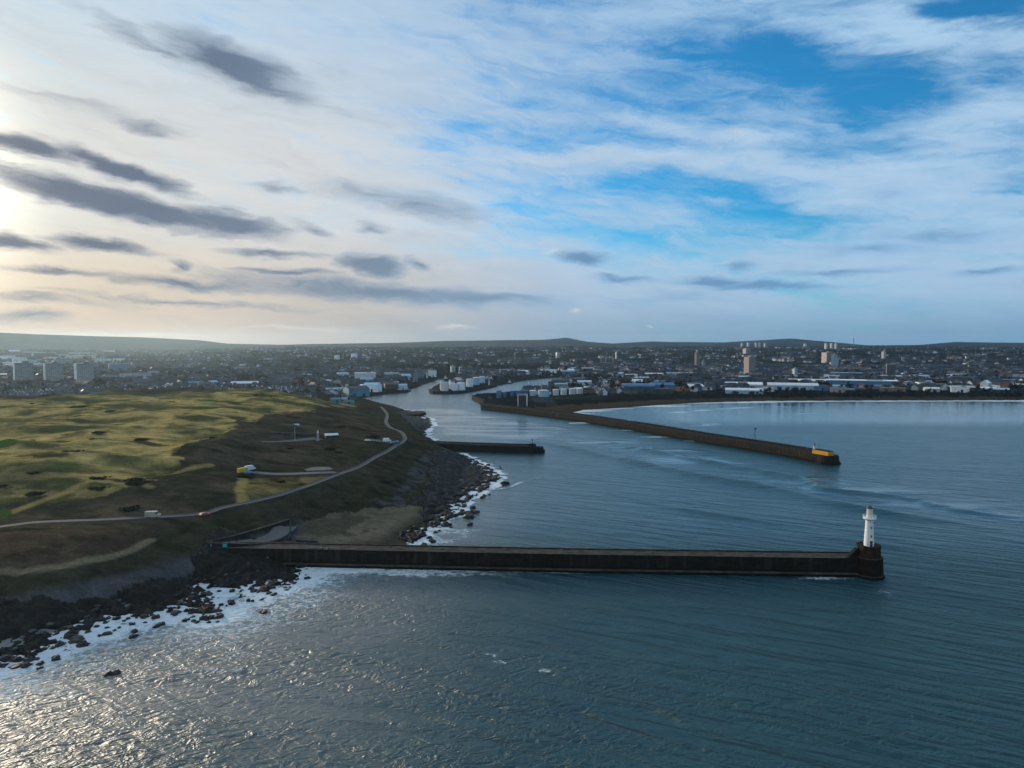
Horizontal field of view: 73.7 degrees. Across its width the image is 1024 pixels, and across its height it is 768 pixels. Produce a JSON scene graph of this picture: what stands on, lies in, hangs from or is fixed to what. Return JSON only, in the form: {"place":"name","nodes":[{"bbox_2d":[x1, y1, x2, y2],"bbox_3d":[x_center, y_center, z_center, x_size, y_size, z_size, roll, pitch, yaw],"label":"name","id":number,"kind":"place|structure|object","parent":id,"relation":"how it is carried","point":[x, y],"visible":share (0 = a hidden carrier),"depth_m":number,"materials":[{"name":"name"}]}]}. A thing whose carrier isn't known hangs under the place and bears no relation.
{"place":"outdoors","nodes":[
{"label":"outdoors","id":0,"kind":"place"},
{"bbox_2d":[134,363,147,366],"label":"block of flats","id":1,"kind":"structure","parent":0,"point":[141,365],"depth_m":2240.97,"materials":[{"name":"concrete"}]},
{"bbox_2d":[0,407,406,527],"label":"road","id":2,"kind":"structure","parent":0,"point":[359,466],"depth_m":300.39,"materials":[{"name":"asphalt"}]},
{"bbox_2d":[144,511,160,517],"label":"parked van","id":3,"kind":"object","parent":2,"relation":"on","point":[148,514],"visible":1,"depth_m":266.25,"materials":[{"name":"paint"}]},
{"bbox_2d":[0,387,481,602],"bbox_3d":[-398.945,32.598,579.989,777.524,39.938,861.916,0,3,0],"label":"headland","id":4,"kind":"structure","parent":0,"point":[183,461],"depth_m":342.32,"materials":[{"name":"green plant"}]},
{"bbox_2d":[25,470,42,474],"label":"gorse bush","id":5,"kind":"object","parent":4,"relation":"on","point":[35,472],"visible":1,"depth_m":309.79,"materials":[{"name":"green plant"}]},
{"bbox_2d":[24,491,45,496],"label":"gorse bush","id":6,"kind":"object","parent":4,"relation":"on","point":[33,493],"visible":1,"depth_m":287.52,"materials":[{"name":"green plant"}]},
{"bbox_2d":[87,486,111,489],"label":"gorse bush","id":7,"kind":"object","parent":4,"relation":"on","point":[96,488],"visible":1,"depth_m":296.16,"materials":[{"name":"green plant"}]},
{"bbox_2d":[89,476,111,479],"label":"gorse bush","id":8,"kind":"object","parent":4,"relation":"on","point":[98,478],"visible":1,"depth_m":309.02,"materials":[{"name":"green plant"}]},
{"bbox_2d":[117,505,142,511],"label":"gorse bush","id":9,"kind":"object","parent":4,"relation":"on","point":[129,508],"visible":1,"depth_m":273.23,"materials":[{"name":"green plant"}]},
{"bbox_2d":[120,478,145,481],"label":"gorse bush","id":10,"kind":"object","parent":4,"relation":"on","point":[130,479],"visible":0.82,"depth_m":309.60,"materials":[{"name":"green plant"}]},
{"bbox_2d":[125,479,152,485],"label":"gorse bush","id":11,"kind":"object","parent":4,"relation":"on","point":[137,482],"visible":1,"depth_m":304.82,"materials":[{"name":"green plant"}]},
{"bbox_2d":[133,438,151,441],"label":"gorse bush","id":12,"kind":"object","parent":4,"relation":"on","point":[141,439],"visible":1,"depth_m":393.12,"materials":[{"name":"green plant"}]},
{"bbox_2d":[237,467,248,472],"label":"parked van","id":13,"kind":"object","parent":4,"relation":"on","point":[242,469],"visible":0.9,"depth_m":344.19,"materials":[{"name":"paint"}]},
{"bbox_2d":[236,474,256,478],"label":"gorse bush","id":14,"kind":"object","parent":4,"relation":"on","point":[247,476],"visible":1,"depth_m":335.96,"materials":[{"name":"green plant"}]},
{"bbox_2d":[244,465,255,469],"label":"parked van","id":15,"kind":"object","parent":4,"relation":"on","point":[250,467],"visible":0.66,"depth_m":351.99,"materials":[{"name":"paint"}]},
{"bbox_2d":[213,519,290,540],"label":"retaining wall","id":16,"kind":"structure","parent":4,"relation":"on","point":[285,522],"depth_m":270.29,"materials":[{"name":"concrete"}]},
{"bbox_2d":[271,432,311,436],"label":"fort wall","id":17,"kind":"structure","parent":4,"relation":"on","point":[297,434],"depth_m":452.87,"materials":[{"name":"stone"}]},
{"bbox_2d":[262,437,322,442],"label":"car park","id":18,"kind":"structure","parent":4,"relation":"on","point":[304,439],"depth_m":439.22,"materials":[{"name":"asphalt"}]},
{"bbox_2d":[253,471,335,474],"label":"lay by","id":19,"kind":"object","parent":4,"relation":"on","point":[301,473],"visible":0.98,"depth_m":353.30,"materials":[{"name":"asphalt"}]},
{"bbox_2d":[305,467,332,470],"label":"gravel lay by","id":20,"kind":"object","parent":4,"relation":"on","point":[319,469],"visible":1,"depth_m":367.39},
{"bbox_2d":[317,391,333,400],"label":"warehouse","id":21,"kind":"structure","parent":4,"relation":"on","point":[325,395],"depth_m":790.39,"materials":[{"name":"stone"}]},
{"bbox_2d":[324,433,338,437],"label":"hall","id":22,"kind":"structure","parent":4,"relation":"on","point":[330,435],"depth_m":458.57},
{"bbox_2d":[329,397,340,402],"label":"warehouse","id":23,"kind":"structure","parent":4,"relation":"on","point":[336,400],"depth_m":783.25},
{"bbox_2d":[370,439,398,444],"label":"viewpoint car park","id":24,"kind":"structure","parent":4,"relation":"on","point":[377,440],"depth_m":472.48,"materials":[{"name":"asphalt"}]},
{"bbox_2d":[0,410,500,662],"bbox_3d":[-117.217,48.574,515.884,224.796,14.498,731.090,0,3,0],"label":"rocky shore","id":25,"kind":"structure","parent":0,"point":[447,473],"depth_m":229.96,"materials":[{"name":"stone"}]},
{"bbox_2d":[55,640,65,647],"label":"boulder","id":26,"kind":"object","parent":25,"relation":"on","point":[59,643],"visible":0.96,"depth_m":183.35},
{"bbox_2d":[208,542,266,547],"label":"sea wall","id":27,"kind":"structure","parent":25,"relation":"on","point":[210,545],"depth_m":254.11,"materials":[{"name":"concrete"}]},
{"bbox_2d":[222,526,296,542],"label":"slipway","id":28,"kind":"structure","parent":25,"relation":"on","point":[276,533],"depth_m":269.02,"materials":[{"name":"concrete"}]},
{"bbox_2d":[343,400,354,404],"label":"warehouse","id":29,"kind":"structure","parent":0,"point":[350,402],"depth_m":803.76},
{"bbox_2d":[296,505,423,544],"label":"cove beach","id":30,"kind":"structure","parent":0,"point":[375,525],"depth_m":294.21,"materials":[{"name":"grass"},{"name":"sand"}]},
{"bbox_2d":[296,538,317,542],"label":"block wall","id":31,"kind":"structure","parent":30,"relation":"on","point":[300,540],"depth_m":265.22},
{"bbox_2d":[0,378,1023,767],"bbox_3d":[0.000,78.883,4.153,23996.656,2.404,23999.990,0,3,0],"label":"sea","id":32,"kind":"structure","parent":0,"point":[914,658],"depth_m":190.43,"materials":[{"name":"liquid"}]},
{"bbox_2d":[8,663,22,668],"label":"boulder","id":33,"kind":"object","parent":32,"relation":"in","point":[15,666],"visible":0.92,"depth_m":170.94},
{"bbox_2d":[20,662,32,668],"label":"boulder","id":34,"kind":"object","parent":32,"relation":"in","point":[25,665],"visible":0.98,"depth_m":171.20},
{"bbox_2d":[22,656,34,662],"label":"boulder","id":35,"kind":"object","parent":32,"relation":"in","point":[29,659],"visible":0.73,"depth_m":174.21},
{"bbox_2d":[68,635,84,643],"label":"boulder","id":36,"kind":"object","parent":32,"relation":"in","point":[75,639],"visible":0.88,"depth_m":186.46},
{"bbox_2d":[75,640,90,647],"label":"boulder","id":37,"kind":"object","parent":32,"relation":"in","point":[81,644],"visible":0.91,"depth_m":183.22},
{"bbox_2d":[110,669,120,675],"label":"boulder","id":38,"kind":"object","parent":32,"relation":"in","point":[116,672],"visible":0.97,"depth_m":167.42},
{"bbox_2d":[152,622,164,627],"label":"boulder","id":39,"kind":"object","parent":32,"relation":"in","point":[159,624],"visible":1,"depth_m":196.59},
{"bbox_2d":[200,591,212,595],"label":"boulder","id":40,"kind":"object","parent":32,"relation":"in","point":[207,593],"visible":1,"depth_m":221.35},
{"bbox_2d":[400,411,425,416],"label":"jetty","id":41,"kind":"object","parent":32,"relation":"in","point":[415,413],"visible":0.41,"depth_m":815.14,"materials":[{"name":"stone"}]},
{"bbox_2d":[440,521,451,526],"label":"boulder","id":42,"kind":"object","parent":32,"relation":"in","point":[446,524],"visible":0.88,"depth_m":306.23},
{"bbox_2d":[463,512,474,518],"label":"boulder","id":43,"kind":"object","parent":32,"relation":"in","point":[468,515],"visible":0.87,"depth_m":321.34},
{"bbox_2d":[433,441,544,452],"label":"breakwater","id":44,"kind":"object","parent":32,"relation":"in","point":[493,447],"visible":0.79,"depth_m":526.90,"materials":[{"name":"concrete"}]},
{"bbox_2d":[214,541,884,580],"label":"breakwater","id":45,"kind":"object","parent":32,"relation":"in","point":[861,561],"visible":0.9,"depth_m":244.97,"materials":[{"name":"concrete"}]},
{"bbox_2d":[863,505,875,546],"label":"lighthouse","id":46,"kind":"object","parent":45,"relation":"on","point":[869,518],"visible":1,"depth_m":238.49,"materials":[{"name":"white paint"}]},
{"bbox_2d":[481,403,840,464],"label":"pier","id":47,"kind":"structure","parent":32,"relation":"in","point":[823,457],"depth_m":593.27,"materials":[{"name":"concrete"}]},
{"bbox_2d":[0,333,1023,350],"bbox_3d":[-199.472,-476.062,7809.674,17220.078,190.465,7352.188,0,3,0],"label":"hills","id":48,"kind":"structure","parent":0,"point":[15,341],"depth_m":7075.72,"materials":[{"name":"plant"}]},
{"bbox_2d":[0,0,1023,344],"label":"sky","id":49,"kind":"structure","parent":0,"point":[273,172],"materials":[{"name":"blue"}]},
{"bbox_2d":[21,348,1023,407],"bbox_3d":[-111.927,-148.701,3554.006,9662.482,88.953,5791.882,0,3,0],"label":"town ground","id":50,"kind":"structure","parent":0,"point":[551,400],"depth_m":2186.77,"materials":[{"name":"grey"}]},
{"bbox_2d":[12,357,26,361],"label":"warehouse","id":51,"kind":"structure","parent":50,"relation":"on","point":[18,359],"depth_m":2803.23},
{"bbox_2d":[13,361,33,380],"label":"tower block","id":52,"kind":"structure","parent":50,"relation":"on","point":[23,370],"depth_m":1182.92,"materials":[{"name":"concrete"}]},
{"bbox_2d":[27,390,40,395],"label":"terraced house","id":53,"kind":"structure","parent":50,"relation":"on","point":[32,393],"depth_m":880.69,"materials":[{"name":"stone"}]},
{"bbox_2d":[33,353,55,356],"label":"warehouse","id":54,"kind":"structure","parent":50,"relation":"on","point":[43,354],"depth_m":3616.24,"materials":[{"name":"metal"}]},
{"bbox_2d":[43,361,63,381],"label":"tower block","id":55,"kind":"structure","parent":50,"relation":"on","point":[53,371],"depth_m":1189.93,"materials":[{"name":"concrete"}]},
{"bbox_2d":[43,350,65,353],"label":"warehouse","id":56,"kind":"structure","parent":50,"relation":"on","point":[60,351],"depth_m":4356.76,"materials":[{"name":"metal"}]},
{"bbox_2d":[69,352,89,354],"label":"warehouse","id":57,"kind":"structure","parent":50,"relation":"on","point":[78,353],"depth_m":4330.71,"materials":[{"name":"metal"}]},
{"bbox_2d":[65,355,95,358],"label":"warehouse","id":58,"kind":"structure","parent":50,"relation":"on","point":[77,356],"depth_m":3391.69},
{"bbox_2d":[74,362,93,382],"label":"tower block","id":59,"kind":"structure","parent":50,"relation":"on","point":[83,371],"depth_m":1193.76,"materials":[{"name":"concrete"}]},
{"bbox_2d":[88,387,99,392],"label":"terraced house","id":60,"kind":"structure","parent":50,"relation":"on","point":[93,390],"depth_m":982.65,"materials":[{"name":"stone"}]},
{"bbox_2d":[94,358,110,361],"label":"warehouse","id":61,"kind":"structure","parent":50,"relation":"on","point":[101,360],"depth_m":2826.61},
{"bbox_2d":[108,363,128,370],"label":"block of flats","id":62,"kind":"structure","parent":50,"relation":"on","point":[121,366],"depth_m":1603.38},
{"bbox_2d":[120,372,150,376],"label":"block of flats","id":63,"kind":"structure","parent":50,"relation":"on","point":[143,374],"depth_m":1332.88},
{"bbox_2d":[231,381,258,383],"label":"warehouse","id":64,"kind":"structure","parent":50,"relation":"on","point":[245,382],"depth_m":1197.69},
{"bbox_2d":[342,385,369,396],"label":"warehouse","id":65,"kind":"structure","parent":50,"relation":"on","point":[359,391],"depth_m":1053.32,"materials":[{"name":"metal"}]},
{"bbox_2d":[355,372,375,378],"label":"warehouse","id":66,"kind":"structure","parent":50,"relation":"on","point":[364,374],"depth_m":1440.12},
{"bbox_2d":[363,382,381,391],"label":"warehouse","id":67,"kind":"structure","parent":50,"relation":"on","point":[375,386],"depth_m":1160.01,"materials":[{"name":"metal"}]},
{"bbox_2d":[360,383,420,397],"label":"quay wall","id":68,"kind":"structure","parent":50,"relation":"on","point":[394,391],"depth_m":1205.72,"materials":[{"name":"concrete"}]},
{"bbox_2d":[383,382,397,388],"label":"warehouse","id":69,"kind":"structure","parent":50,"relation":"on","point":[391,385],"depth_m":1220.69,"materials":[{"name":"metal"}]},
{"bbox_2d":[397,384,406,389],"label":"warehouse","id":70,"kind":"structure","parent":50,"relation":"on","point":[402,386],"depth_m":1234.14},
{"bbox_2d":[413,372,417,381],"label":"warehouse","id":71,"kind":"structure","parent":50,"relation":"on","point":[415,377],"depth_m":1444.63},
{"bbox_2d":[428,370,435,376],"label":"warehouse","id":72,"kind":"structure","parent":50,"relation":"on","point":[432,373],"depth_m":1662.59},
{"bbox_2d":[440,382,448,390],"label":"storage tank","id":73,"kind":"object","parent":50,"relation":"on","point":[444,386],"visible":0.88,"depth_m":1210.32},
{"bbox_2d":[449,383,457,390],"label":"storage tank","id":74,"kind":"object","parent":50,"relation":"on","point":[453,386],"visible":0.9,"depth_m":1217.27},
{"bbox_2d":[457,382,464,389],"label":"storage tank","id":75,"kind":"object","parent":50,"relation":"on","point":[461,385],"visible":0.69,"depth_m":1226.85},
{"bbox_2d":[429,384,496,393],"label":"quay wall","id":76,"kind":"structure","parent":50,"relation":"on","point":[432,391],"depth_m":1221.46,"materials":[{"name":"concrete"}]},
{"bbox_2d":[466,378,472,386],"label":"storage tank","id":77,"kind":"object","parent":50,"relation":"on","point":[469,382],"visible":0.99,"depth_m":1276.21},
{"bbox_2d":[473,377,479,384],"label":"storage tank","id":78,"kind":"object","parent":50,"relation":"on","point":[476,380],"visible":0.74,"depth_m":1341.77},
{"bbox_2d":[472,395,484,407],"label":"quay wall","id":79,"kind":"structure","parent":50,"relation":"on","point":[479,400],"depth_m":1005.05,"materials":[{"name":"stone"}]},
{"bbox_2d":[496,390,501,397],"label":"warehouse","id":80,"kind":"structure","parent":50,"relation":"on","point":[499,393],"depth_m":1017.56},
{"bbox_2d":[0,346,1023,391],"bbox_3d":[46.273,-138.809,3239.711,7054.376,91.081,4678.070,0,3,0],"label":"distant houses","id":81,"kind":"structure","parent":50,"relation":"on","point":[760,374],"depth_m":1744.88,"materials":[{"name":"grey"}]},
{"bbox_2d":[0,345,1023,396],"bbox_3d":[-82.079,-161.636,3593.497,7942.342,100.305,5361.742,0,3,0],"label":"woodland","id":82,"kind":"object","parent":50,"relation":"on","point":[1014,392],"visible":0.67,"depth_m":2868.31,"materials":[{"name":"plant"}]},
{"bbox_2d":[510,390,527,395],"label":"warehouse","id":83,"kind":"structure","parent":50,"relation":"on","point":[514,392],"depth_m":1056.76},
{"bbox_2d":[517,394,527,405],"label":"dock hall","id":84,"kind":"structure","parent":50,"relation":"on","point":[522,399],"depth_m":881.39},
{"bbox_2d":[529,390,535,395],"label":"storage tank","id":85,"kind":"object","parent":50,"relation":"on","point":[532,392],"visible":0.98,"depth_m":1057.63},
{"bbox_2d":[538,390,548,396],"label":"storage tank","id":86,"kind":"object","parent":50,"relation":"on","point":[543,393],"visible":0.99,"depth_m":1038.41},
{"bbox_2d":[569,388,575,393],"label":"storage tank","id":87,"kind":"object","parent":50,"relation":"on","point":[572,390],"visible":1,"depth_m":1088.99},
{"bbox_2d":[572,377,586,381],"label":"warehouse","id":88,"kind":"structure","parent":50,"relation":"on","point":[574,379],"depth_m":1464.90,"materials":[{"name":"metal"}]},
{"bbox_2d":[577,380,591,385],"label":"warehouse","id":89,"kind":"structure","parent":50,"relation":"on","point":[580,382],"depth_m":1318.97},
{"bbox_2d":[582,387,589,393],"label":"terraced house","id":90,"kind":"structure","parent":50,"relation":"on","point":[586,390],"depth_m":1105.13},
{"bbox_2d":[629,387,636,393],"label":"terraced house","id":91,"kind":"structure","parent":50,"relation":"on","point":[632,390],"depth_m":1103.51,"materials":[{"name":"stone"}]},
{"bbox_2d":[621,383,654,391],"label":"warehouse","id":92,"kind":"structure","parent":50,"relation":"on","point":[645,387],"depth_m":1141.82,"materials":[{"name":"metal"}]},
{"bbox_2d":[650,382,674,390],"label":"warehouse","id":93,"kind":"structure","parent":50,"relation":"on","point":[667,384],"depth_m":1181.58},
{"bbox_2d":[653,388,673,392],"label":"warehouse","id":94,"kind":"structure","parent":50,"relation":"on","point":[666,390],"depth_m":1130.76,"materials":[{"name":"metal"}]},
{"bbox_2d":[675,386,688,390],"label":"warehouse","id":95,"kind":"structure","parent":50,"relation":"on","point":[678,389],"depth_m":1167.69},
{"bbox_2d":[694,351,699,365],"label":"tower block","id":96,"kind":"structure","parent":50,"relation":"on","point":[697,358],"depth_m":2149.86,"materials":[{"name":"concrete"}]},
{"bbox_2d":[725,388,762,393],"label":"warehouse","id":97,"kind":"structure","parent":50,"relation":"on","point":[741,390],"depth_m":1103.40,"materials":[{"name":"metal"}]},
{"bbox_2d":[726,382,762,387],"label":"warehouse","id":98,"kind":"structure","parent":50,"relation":"on","point":[751,384],"depth_m":1224.98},
{"bbox_2d":[743,348,749,353],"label":"tower block","id":99,"kind":"structure","parent":50,"relation":"on","point":[746,350],"depth_m":3142.71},
{"bbox_2d":[744,356,755,373],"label":"tower block","id":100,"kind":"structure","parent":50,"relation":"on","point":[749,363],"depth_m":1741.89,"materials":[{"name":"concrete"}]},
{"bbox_2d":[767,382,818,389],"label":"warehouse","id":101,"kind":"structure","parent":50,"relation":"on","point":[806,386],"depth_m":1185.07,"materials":[{"name":"metal"}]},
{"bbox_2d":[814,385,828,390],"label":"warehouse","id":102,"kind":"structure","parent":50,"relation":"on","point":[823,388],"depth_m":1157.73,"materials":[{"name":"metal"}]},
{"bbox_2d":[821,352,834,362],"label":"tower block","id":103,"kind":"structure","parent":50,"relation":"on","point":[825,357],"depth_m":2365.59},
{"bbox_2d":[831,353,837,366],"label":"tower block","id":104,"kind":"structure","parent":50,"relation":"on","point":[834,359],"depth_m":2028.85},
{"bbox_2d":[830,387,845,392],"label":"warehouse","id":105,"kind":"structure","parent":50,"relation":"on","point":[838,389],"depth_m":1120.77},
{"bbox_2d":[831,372,862,375],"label":"warehouse","id":106,"kind":"structure","parent":50,"relation":"on","point":[854,373],"depth_m":1653.35,"materials":[{"name":"metal"}]},
{"bbox_2d":[826,379,897,387],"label":"warehouse","id":107,"kind":"structure","parent":50,"relation":"on","point":[855,382],"depth_m":1253.59,"materials":[{"name":"metal"}]},
{"bbox_2d":[886,363,895,374],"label":"tower block","id":108,"kind":"structure","parent":50,"relation":"on","point":[890,368],"depth_m":1633.36,"materials":[{"name":"concrete"}]},
{"bbox_2d":[880,387,905,391],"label":"warehouse","id":109,"kind":"structure","parent":50,"relation":"on","point":[897,389],"depth_m":1140.03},
{"bbox_2d":[923,387,939,391],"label":"warehouse","id":110,"kind":"structure","parent":50,"relation":"on","point":[937,389],"depth_m":1127.93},
{"bbox_2d":[950,386,969,392],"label":"warehouse","id":111,"kind":"structure","parent":50,"relation":"on","point":[963,389],"depth_m":1118.38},
{"bbox_2d":[980,380,990,386],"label":"warehouse","id":112,"kind":"structure","parent":50,"relation":"on","point":[985,383],"depth_m":1176.37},
{"bbox_2d":[991,388,1009,392],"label":"warehouse","id":113,"kind":"structure","parent":50,"relation":"on","point":[997,390],"depth_m":1112.52,"materials":[{"name":"metal"}]},
{"bbox_2d":[551,379,571,385],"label":"warehouse","id":114,"kind":"structure","parent":0,"point":[559,381],"depth_m":1401.13,"materials":[{"name":"metal"}]},
{"bbox_2d":[536,395,1023,411],"bbox_3d":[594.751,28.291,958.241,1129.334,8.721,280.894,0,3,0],"label":"bay beach","id":115,"kind":"structure","parent":0,"point":[586,406],"depth_m":1039.55,"materials":[{"name":"sand"}]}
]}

